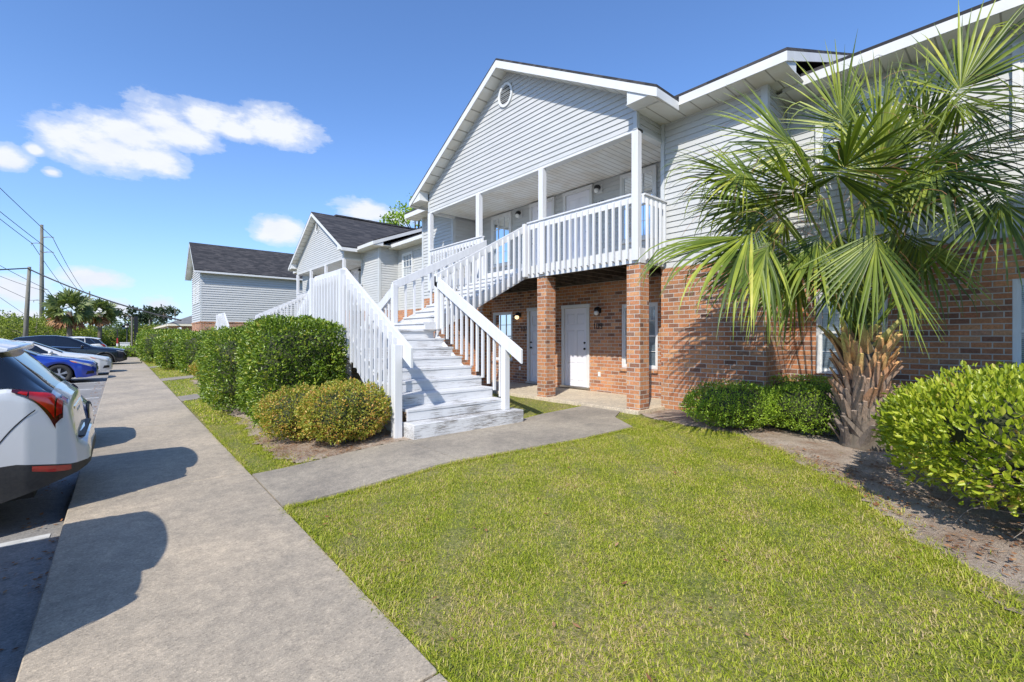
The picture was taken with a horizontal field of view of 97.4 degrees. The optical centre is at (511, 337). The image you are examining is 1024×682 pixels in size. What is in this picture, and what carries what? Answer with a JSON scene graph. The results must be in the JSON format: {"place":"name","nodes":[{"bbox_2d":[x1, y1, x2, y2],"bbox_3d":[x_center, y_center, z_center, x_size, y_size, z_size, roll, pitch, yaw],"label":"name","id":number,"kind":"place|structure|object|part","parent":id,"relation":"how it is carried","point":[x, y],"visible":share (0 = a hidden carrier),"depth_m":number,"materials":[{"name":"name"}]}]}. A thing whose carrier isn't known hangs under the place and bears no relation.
{"place":"outdoors","nodes":[
{"label":"outdoors","id":0,"kind":"place"},
{"bbox_2d":[0,370,109,681],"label":"parking lot","id":1,"kind":"structure","parent":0,"point":[19,605],"depth_m":3.31,"materials":[{"name":"grey asphalt"}]},
{"bbox_2d":[0,533,50,547],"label":"parking line","id":2,"kind":"object","parent":1,"relation":"on","point":[24,540],"visible":1,"depth_m":3.49,"materials":[{"name":"white paint"}]},
{"bbox_2d":[0,338,95,503],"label":"parked car","id":3,"kind":"object","parent":1,"relation":"on","point":[47,434],"visible":1,"depth_m":3.71,"materials":[{"name":"white paint"}]},
{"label":"rear window","id":4,"kind":"part","parent":3,"relation":"part of","materials":[{"name":"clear glass"}]},
{"bbox_2d":[81,395,93,424],"bbox_3d":[-7.772,0.861,4.874,4.722,1.471,2.145,0,0,-41],"label":"car","id":5,"kind":"object","parent":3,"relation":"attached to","point":[88,408],"visible":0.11,"depth_m":6.28,"materials":[{"name":"white paint"}]},
{"bbox_2d":[0,380,105,649],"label":"dead leaves","id":6,"kind":"object","parent":1,"relation":"on","point":[40,527],"visible":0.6,"depth_m":3.29,"materials":[{"name":"brown plant"}]},
{"bbox_2d":[25,349,98,380],"bbox_3d":[-16.945,0.861,14.946,4.722,1.471,2.145,0,0,-41],"label":"parked car","id":7,"kind":"object","parent":1,"relation":"on","point":[66,368],"visible":0.53,"depth_m":15.43,"materials":[{"name":"blue paint"}]},
{"bbox_2d":[16,340,112,370],"bbox_3d":[-19.104,0.861,17.973,4.722,1.471,2.145,0,0,-41],"label":"parked car","id":8,"kind":"object","parent":1,"relation":"on","point":[105,363],"visible":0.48,"depth_m":18.24,"materials":[{"name":"white paint"}]},
{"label":"side window","id":9,"kind":"part","parent":8,"relation":"part of","materials":[{"name":"black glass"}]},
{"bbox_2d":[13,335,126,362],"bbox_3d":[-23.454,0.745,23.864,4.621,1.701,2.183,0,0,-41],"label":"parked car","id":10,"kind":"object","parent":1,"relation":"on","point":[67,344],"visible":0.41,"depth_m":23.44,"materials":[{"name":"black paint"}]},
{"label":"side window","id":11,"kind":"part","parent":10,"relation":"part of","materials":[{"name":"black glass"}]},
{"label":"side window","id":12,"kind":"part","parent":10,"relation":"part of","materials":[{"name":"black glass"}]},
{"bbox_2d":[70,336,106,346],"bbox_3d":[-29.219,0.778,29.187,4.621,1.676,2.186,0,0,-41],"label":"parked car","id":13,"kind":"object","parent":1,"relation":"on","point":[93,341],"visible":0.16,"depth_m":29.59,"materials":[{"name":"silver metal"}]},
{"bbox_2d":[160,375,194,380],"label":"path","id":14,"kind":"structure","parent":0,"point":[178,378],"depth_m":15.93,"materials":[{"name":"concrete"}]},
{"bbox_2d":[177,393,218,401],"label":"path","id":15,"kind":"structure","parent":0,"point":[189,397],"depth_m":10.94,"materials":[{"name":"concrete"}]},
{"bbox_2d":[16,356,447,681],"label":"sidewalk","id":16,"kind":"structure","parent":0,"point":[184,552],"depth_m":2.73,"materials":[{"name":"concrete"}]},
{"bbox_2d":[143,357,377,400],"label":"lawn","id":17,"kind":"structure","parent":0,"point":[176,382],"depth_m":14.48,"materials":[{"name":"plant"}]},
{"bbox_2d":[135,327,193,362],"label":"tall hedge","id":18,"kind":"object","parent":17,"relation":"on","point":[141,341],"visible":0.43,"depth_m":26.07,"materials":[{"name":"green plant"}]},
{"bbox_2d":[152,332,200,369],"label":"tall hedge","id":19,"kind":"object","parent":17,"relation":"on","point":[164,359],"visible":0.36,"depth_m":20.06,"materials":[{"name":"green plant"}]},
{"bbox_2d":[145,361,248,425],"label":"lawn grass","id":20,"kind":"structure","parent":17,"relation":"on","point":[194,407],"depth_m":10.42,"materials":[{"name":"green plant"}]},
{"bbox_2d":[170,330,224,373],"bbox_3d":[-12.366,0.564,18.386,2.437,1.776,3.552,0,0,-41],"label":"tall hedge","id":21,"kind":"object","parent":17,"relation":"on","point":[187,347],"visible":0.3,"depth_m":17.25,"materials":[{"name":"green plant"}]},
{"bbox_2d":[185,242,302,330],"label":"apartment building","id":22,"kind":"structure","parent":17,"relation":"on","point":[237,286],"depth_m":32.45,"materials":[{"name":"white brick"}]},
{"bbox_2d":[193,284,195,304],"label":"window","id":23,"kind":"structure","parent":22,"relation":"in","point":[194,285],"depth_m":33.01,"materials":[{"name":"white plastic"}]},
{"bbox_2d":[196,282,198,303],"bbox_3d":[-22.022,-3.115,31.544,0.059,1.450,1.000,0,0,-41],"label":"window","id":24,"kind":"structure","parent":22,"relation":"in","point":[197,284],"depth_m":31.64,"materials":[{"name":"white plastic"}]},
{"bbox_2d":[215,295,305,329],"bbox_3d":[-11.911,-0.460,22.063,4.208,4.000,6.680,0,0,-41],"label":"outdoor staircase","id":25,"kind":"structure","parent":17,"relation":"on","point":[221,319],"depth_m":21.73,"materials":[{"name":"white paint"}]},
{"bbox_2d":[288,212,421,349],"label":"apartment building","id":26,"kind":"structure","parent":17,"relation":"on","point":[376,259],"depth_m":21.14,"materials":[{"name":"white brick"}]},
{"bbox_2d":[351,268,359,283],"bbox_3d":[-8.294,-2.575,23.881,0.076,2.100,0.974,0,0,-41],"label":"door","id":27,"kind":"structure","parent":26,"relation":"in","point":[355,273],"depth_m":23.82,"materials":[{"name":"white plastic"}]},
{"bbox_2d":[402,251,412,276],"bbox_3d":[-4.576,-3.085,19.707,0.059,1.230,0.930,0,0,-41],"label":"window","id":28,"kind":"structure","parent":26,"relation":"in","point":[407,258],"depth_m":19.72,"materials":[{"name":"white plastic"}]},
{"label":"soil bed","id":29,"kind":"structure","parent":17,"relation":"on","visible":0},
{"bbox_2d":[188,359,209,378],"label":"round shrub","id":30,"kind":"object","parent":29,"relation":"on","point":[193,367],"visible":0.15,"depth_m":14.74,"materials":[{"name":"green plant"}]},
{"bbox_2d":[252,440,457,506],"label":"path","id":31,"kind":"structure","parent":0,"point":[326,477],"depth_m":4.81,"materials":[{"name":"concrete"}]},
{"bbox_2d":[0,0,989,332],"label":"sky","id":32,"kind":"structure","parent":0,"point":[135,132],"materials":[{"name":"blue"}]},
{"bbox_2d":[406,406,632,460],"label":"path","id":33,"kind":"structure","parent":0,"point":[570,424],"depth_m":6.34,"materials":[{"name":"concrete"}]},
{"bbox_2d":[182,384,1023,681],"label":"lawn","id":34,"kind":"structure","parent":0,"point":[578,604],"depth_m":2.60,"materials":[{"name":"plant"}]},
{"bbox_2d":[214,401,411,462],"bbox_3d":[-3.413,1.413,8.535,3.325,0.129,6.615,0,0,-41],"label":"soil bed","id":35,"kind":"object","parent":34,"relation":"on","point":[375,439],"visible":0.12,"depth_m":5.98,"materials":[{"name":"soil"}]},
{"bbox_2d":[194,325,291,411],"bbox_3d":[-5.505,0.604,9.468,1.816,1.791,2.721,0,0,-41],"label":"tall hedge","id":36,"kind":"object","parent":35,"relation":"on","point":[221,371],"visible":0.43,"depth_m":8.55,"materials":[{"name":"green plant"}]},
{"bbox_2d":[251,382,325,441],"bbox_3d":[-3.034,1.056,6.410,1.147,0.858,1.182,0,0,-41],"label":"round shrub","id":37,"kind":"object","parent":35,"relation":"on","point":[280,417],"visible":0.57,"depth_m":6.06,"materials":[{"name":"green plant"}]},
{"bbox_2d":[234,313,349,427],"bbox_3d":[-3.792,0.535,7.710,1.612,1.905,2.109,0,0,-41],"label":"tall hedge","id":38,"kind":"object","parent":35,"relation":"on","point":[281,353],"visible":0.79,"depth_m":7.11,"materials":[{"name":"green plant"}]},
{"bbox_2d":[254,427,395,460],"bbox_3d":[-2.582,1.402,6.342,1.655,0.154,2.137,0,0,-41],"label":"pine straw","id":39,"kind":"object","parent":35,"relation":"on","point":[318,446],"visible":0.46,"depth_m":5.80,"materials":[{"name":"brown plant"}]},
{"bbox_2d":[291,376,391,445],"bbox_3d":[-2.228,0.983,6.036,1.250,0.926,1.190,0,0,-41],"label":"round shrub","id":40,"kind":"object","parent":35,"relation":"on","point":[336,412],"visible":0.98,"depth_m":5.74,"materials":[{"name":"green plant"}]},
{"bbox_2d":[296,224,527,439],"bbox_3d":[-1.869,-0.560,9.592,4.208,4.000,6.680,0,0,-41],"label":"outdoor staircase","id":41,"kind":"structure","parent":34,"relation":"on","point":[433,387],"depth_m":7.56,"materials":[{"name":"white paint"}]},
{"bbox_2d":[492,380,664,414],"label":"porch slab","id":42,"kind":"structure","parent":34,"relation":"on","point":[603,400],"depth_m":9.78,"materials":[{"name":"concrete"}]},
{"bbox_2d":[324,446,925,681],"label":"dead leaves","id":43,"kind":"object","parent":34,"relation":"on","point":[577,625],"visible":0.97,"depth_m":2.64,"materials":[{"name":"brown plant"}]},
{"bbox_2d":[640,409,1023,614],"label":"soil bed","id":44,"kind":"object","parent":34,"relation":"on","point":[985,533],"visible":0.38,"depth_m":3.74,"materials":[{"name":"soil"}]},
{"bbox_2d":[678,377,783,429],"bbox_3d":[3.409,1.010,6.917,1.675,0.775,1.480,0,0,-41],"label":"shrub","id":45,"kind":"object","parent":44,"relation":"on","point":[734,405],"visible":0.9,"depth_m":6.54,"materials":[{"name":"green plant"}]},
{"bbox_2d":[754,373,833,420],"bbox_3d":[4.636,0.979,7.093,1.216,0.838,1.723,0,0,-41],"label":"shrub","id":46,"kind":"object","parent":44,"relation":"on","point":[786,379],"visible":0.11,"depth_m":7.08,"materials":[{"name":"green plant"}]},
{"bbox_2d":[759,380,840,434],"bbox_3d":[4.278,1.001,6.436,1.392,0.790,1.366,0,0,-41],"label":"shrub","id":47,"kind":"object","parent":44,"relation":"on","point":[807,409],"visible":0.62,"depth_m":6.18,"materials":[{"name":"green plant"}]},
{"bbox_2d":[632,0,1023,450],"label":"palm tree","id":48,"kind":"object","parent":44,"relation":"on","point":[866,365],"visible":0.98,"depth_m":5.31,"materials":[{"name":"green plant"}]},
{"bbox_2d":[661,415,1023,603],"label":"pine straw","id":49,"kind":"object","parent":44,"relation":"on","point":[943,517],"visible":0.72,"depth_m":3.72,"materials":[{"name":"brown plant"}]},
{"bbox_2d":[798,449,1023,605],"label":"dead leaves","id":50,"kind":"object","parent":44,"relation":"on","point":[948,545],"visible":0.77,"depth_m":3.53,"materials":[{"name":"brown plant"}]},
{"bbox_2d":[870,360,1023,537],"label":"hedge shrub","id":51,"kind":"object","parent":44,"relation":"on","point":[978,424],"visible":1,"depth_m":3.26,"materials":[{"name":"green plant"}]},
{"label":"ground","id":52,"kind":"structure","parent":0,"visible":0},
{"bbox_2d":[0,317,32,339],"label":"tree","id":53,"kind":"object","parent":52,"relation":"on","point":[13,326],"visible":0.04,"depth_m":73.02,"materials":[{"name":"green plant"}]},
{"bbox_2d":[23,267,30,336],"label":"utility pole","id":54,"kind":"object","parent":52,"relation":"on","point":[26,313],"visible":0.79,"depth_m":49.88,"materials":[{"name":"grey wood"}]},
{"bbox_2d":[0,268,28,269],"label":"power line","id":55,"kind":"object","parent":54,"relation":"attached to","point":[14,268],"visible":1,"depth_m":46.72,"materials":[{"name":"black metal"}]},
{"bbox_2d":[29,269,181,320],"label":"power line","id":56,"kind":"object","parent":54,"relation":"attached to","point":[105,299],"visible":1,"depth_m":46.70,"materials":[{"name":"black metal"}]},
{"bbox_2d":[0,308,83,339],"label":"tree","id":57,"kind":"object","parent":52,"relation":"on","point":[45,329],"visible":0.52,"depth_m":60.30,"materials":[{"name":"green plant"}]},
{"bbox_2d":[31,224,53,320],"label":"utility pole","id":58,"kind":"object","parent":52,"relation":"on","point":[41,284],"visible":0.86,"depth_m":71.83,"materials":[{"name":"brown wood"}]},
{"bbox_2d":[0,219,63,287],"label":"power line","id":59,"kind":"object","parent":58,"relation":"attached to","point":[32,244],"visible":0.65,"depth_m":71.70,"materials":[{"name":"black metal"}]},
{"bbox_2d":[1,212,74,285],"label":"power line","id":60,"kind":"object","parent":58,"relation":"attached to","point":[40,243],"visible":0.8,"depth_m":69.78,"materials":[{"name":"black metal"}]},
{"bbox_2d":[0,188,82,289],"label":"power line","id":61,"kind":"object","parent":58,"relation":"attached to","point":[45,230],"visible":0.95,"depth_m":70.85,"materials":[{"name":"black metal"}]},
{"bbox_2d":[7,316,97,336],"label":"tree","id":62,"kind":"object","parent":52,"relation":"on","point":[86,331],"visible":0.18,"depth_m":70.62,"materials":[{"name":"green plant"}]},
{"bbox_2d":[39,287,95,336],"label":"palm tree","id":63,"kind":"object","parent":52,"relation":"on","point":[57,318],"visible":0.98,"depth_m":51.44,"materials":[{"name":"green plant"}]},
{"bbox_2d":[64,326,118,345],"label":"tree","id":64,"kind":"object","parent":52,"relation":"on","point":[105,338],"visible":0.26,"depth_m":81.61,"materials":[{"name":"green plant"}]},
{"bbox_2d":[84,328,121,345],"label":"tree","id":65,"kind":"object","parent":52,"relation":"on","point":[115,335],"visible":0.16,"depth_m":84.23,"materials":[{"name":"green plant"}]},
{"bbox_2d":[87,298,120,340],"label":"palm tree","id":66,"kind":"object","parent":52,"relation":"on","point":[99,320],"visible":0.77,"depth_m":65.89,"materials":[{"name":"green plant"}]},
{"bbox_2d":[86,316,148,334],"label":"tree","id":67,"kind":"object","parent":52,"relation":"on","point":[115,325],"visible":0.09,"depth_m":92.44,"materials":[{"name":"green plant"}]},
{"bbox_2d":[120,342,129,347],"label":"utility box","id":68,"kind":"object","parent":52,"relation":"on","point":[125,344],"visible":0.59,"depth_m":45.75,"materials":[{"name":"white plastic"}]},
{"bbox_2d":[125,323,128,341],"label":"street lamp","id":69,"kind":"object","parent":52,"relation":"on","point":[126,325],"visible":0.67,"depth_m":61.94,"materials":[{"name":"black metal"}]},
{"bbox_2d":[110,345,144,356],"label":"round shrub","id":70,"kind":"object","parent":52,"relation":"on","point":[131,351],"visible":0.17,"depth_m":33.45,"materials":[{"name":"green plant"}]},
{"bbox_2d":[111,327,150,347],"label":"tree","id":71,"kind":"object","parent":52,"relation":"on","point":[122,335],"visible":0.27,"depth_m":68.37,"materials":[{"name":"green plant"}]},
{"bbox_2d":[117,305,150,324],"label":"pine tree","id":72,"kind":"object","parent":52,"relation":"on","point":[130,311],"visible":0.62,"depth_m":119.48,"materials":[{"name":"green plant"}]},
{"bbox_2d":[131,316,137,345],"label":"signboard","id":73,"kind":"object","parent":52,"relation":"on","point":[135,326],"visible":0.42,"depth_m":59.82,"materials":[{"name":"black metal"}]},
{"bbox_2d":[112,318,166,330],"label":"tree","id":74,"kind":"object","parent":52,"relation":"on","point":[145,323],"visible":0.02,"depth_m":108.20,"materials":[{"name":"green plant"}]},
{"bbox_2d":[120,322,159,337],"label":"tree","id":75,"kind":"object","parent":52,"relation":"on","point":[148,327],"visible":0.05,"depth_m":72.08,"materials":[{"name":"green plant"}]},
{"bbox_2d":[127,307,153,324],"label":"pine tree","id":76,"kind":"object","parent":52,"relation":"on","point":[138,311],"visible":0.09,"depth_m":127.29,"materials":[{"name":"green plant"}]},
{"bbox_2d":[128,321,165,329],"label":"tree","id":77,"kind":"object","parent":52,"relation":"on","point":[147,324],"visible":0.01,"depth_m":95.66,"materials":[{"name":"green plant"}]},
{"bbox_2d":[136,305,168,321],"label":"pine tree","id":78,"kind":"object","parent":52,"relation":"on","point":[142,313],"visible":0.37,"depth_m":123.08,"materials":[{"name":"green plant"}]},
{"bbox_2d":[144,304,181,323],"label":"pine tree","id":79,"kind":"object","parent":52,"relation":"on","point":[171,310],"visible":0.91,"depth_m":116.94,"materials":[{"name":"green plant"}]},
{"bbox_2d":[154,316,191,333],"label":"hip roofed house","id":80,"kind":"structure","parent":52,"relation":"on","point":[185,322],"depth_m":46.00,"materials":[{"name":"white brick"}]},
{"bbox_2d":[379,193,421,227],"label":"tree","id":81,"kind":"object","parent":52,"relation":"on","point":[394,221],"visible":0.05,"depth_m":46.17,"materials":[{"name":"green plant"}]},
{"bbox_2d":[404,0,1023,432],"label":"apartment building","id":82,"kind":"structure","parent":52,"relation":"on","point":[570,168],"depth_m":8.35,"materials":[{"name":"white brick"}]},
{"bbox_2d":[491,211,511,267],"bbox_3d":[-0.326,-2.925,13.595,0.059,1.570,0.930,0,0,-41],"label":"window","id":83,"kind":"structure","parent":82,"relation":"in","point":[501,225],"depth_m":13.60,"materials":[{"name":"white glass"}]},
{"bbox_2d":[493,312,511,360],"bbox_3d":[-0.265,-0.030,13.648,0.059,1.460,0.930,0,0,-41],"label":"window","id":84,"kind":"structure","parent":82,"relation":"in","point":[502,320],"depth_m":13.65,"materials":[{"name":"white glass"}]},
{"bbox_2d":[525,307,536,383],"bbox_3d":[0.738,0.233,12.420,0.110,2.115,0.960,0,0,-41],"label":"door","id":85,"kind":"structure","parent":82,"relation":"in","point":[531,312],"depth_m":12.65,"materials":[{"name":"white wood"}]},
{"bbox_2d":[529,196,555,265],"bbox_3d":[0.803,-2.660,12.270,0.110,2.130,0.990,0,0,-41],"label":"door","id":86,"kind":"structure","parent":82,"relation":"in","point":[550,202],"depth_m":12.45,"materials":[{"name":"white wood"}]},
{"bbox_2d":[560,304,589,389],"bbox_3d":[1.606,0.233,11.425,0.110,2.115,0.960,0,0,-41],"label":"door","id":87,"kind":"structure","parent":82,"relation":"in","point":[575,322],"depth_m":11.45,"materials":[{"name":"white wood"}]},
{"bbox_2d":[562,184,593,259],"bbox_3d":[1.650,-2.675,11.324,0.076,2.100,0.974,0,0,-41],"label":"door","id":88,"kind":"structure","parent":82,"relation":"in","point":[583,196],"depth_m":11.31,"materials":[{"name":"white plastic"}]},
{"bbox_2d":[620,164,656,243],"bbox_3d":[2.801,-2.925,10.006,0.059,1.570,0.930,0,0,-41],"label":"window","id":89,"kind":"structure","parent":82,"relation":"in","point":[649,174],"depth_m":9.89,"materials":[{"name":"white glass"}]},
{"bbox_2d":[622,302,657,369],"bbox_3d":[2.861,-0.030,10.059,0.059,1.460,0.930,0,0,-41],"label":"window","id":90,"kind":"structure","parent":82,"relation":"in","point":[653,306],"depth_m":9.87,"materials":[{"name":"glass"}]},
{"bbox_2d":[815,86,887,182],"bbox_3d":[5.369,-3.185,7.150,0.059,1.230,0.930,0,0,-41],"label":"window","id":91,"kind":"structure","parent":82,"relation":"in","point":[817,145],"depth_m":7.36,"materials":[{"name":"white plastic"}]},
{"bbox_2d":[816,288,887,373],"bbox_3d":[5.406,-0.080,7.183,0.059,1.360,0.930,0,0,-41],"label":"window","id":92,"kind":"structure","parent":82,"relation":"in","point":[823,344],"depth_m":7.45,"materials":[{"name":"white glass"}]},
{"bbox_2d":[1012,278,1023,366],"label":"window","id":93,"kind":"structure","parent":82,"relation":"in","point":[1017,293],"depth_m":5.83,"materials":[{"name":"white glass"}]},
{"bbox_2d":[1012,40,1023,138],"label":"window","id":94,"kind":"structure","parent":82,"relation":"in","point":[1018,75],"depth_m":5.79,"materials":[{"name":"white glass"}]}
]}

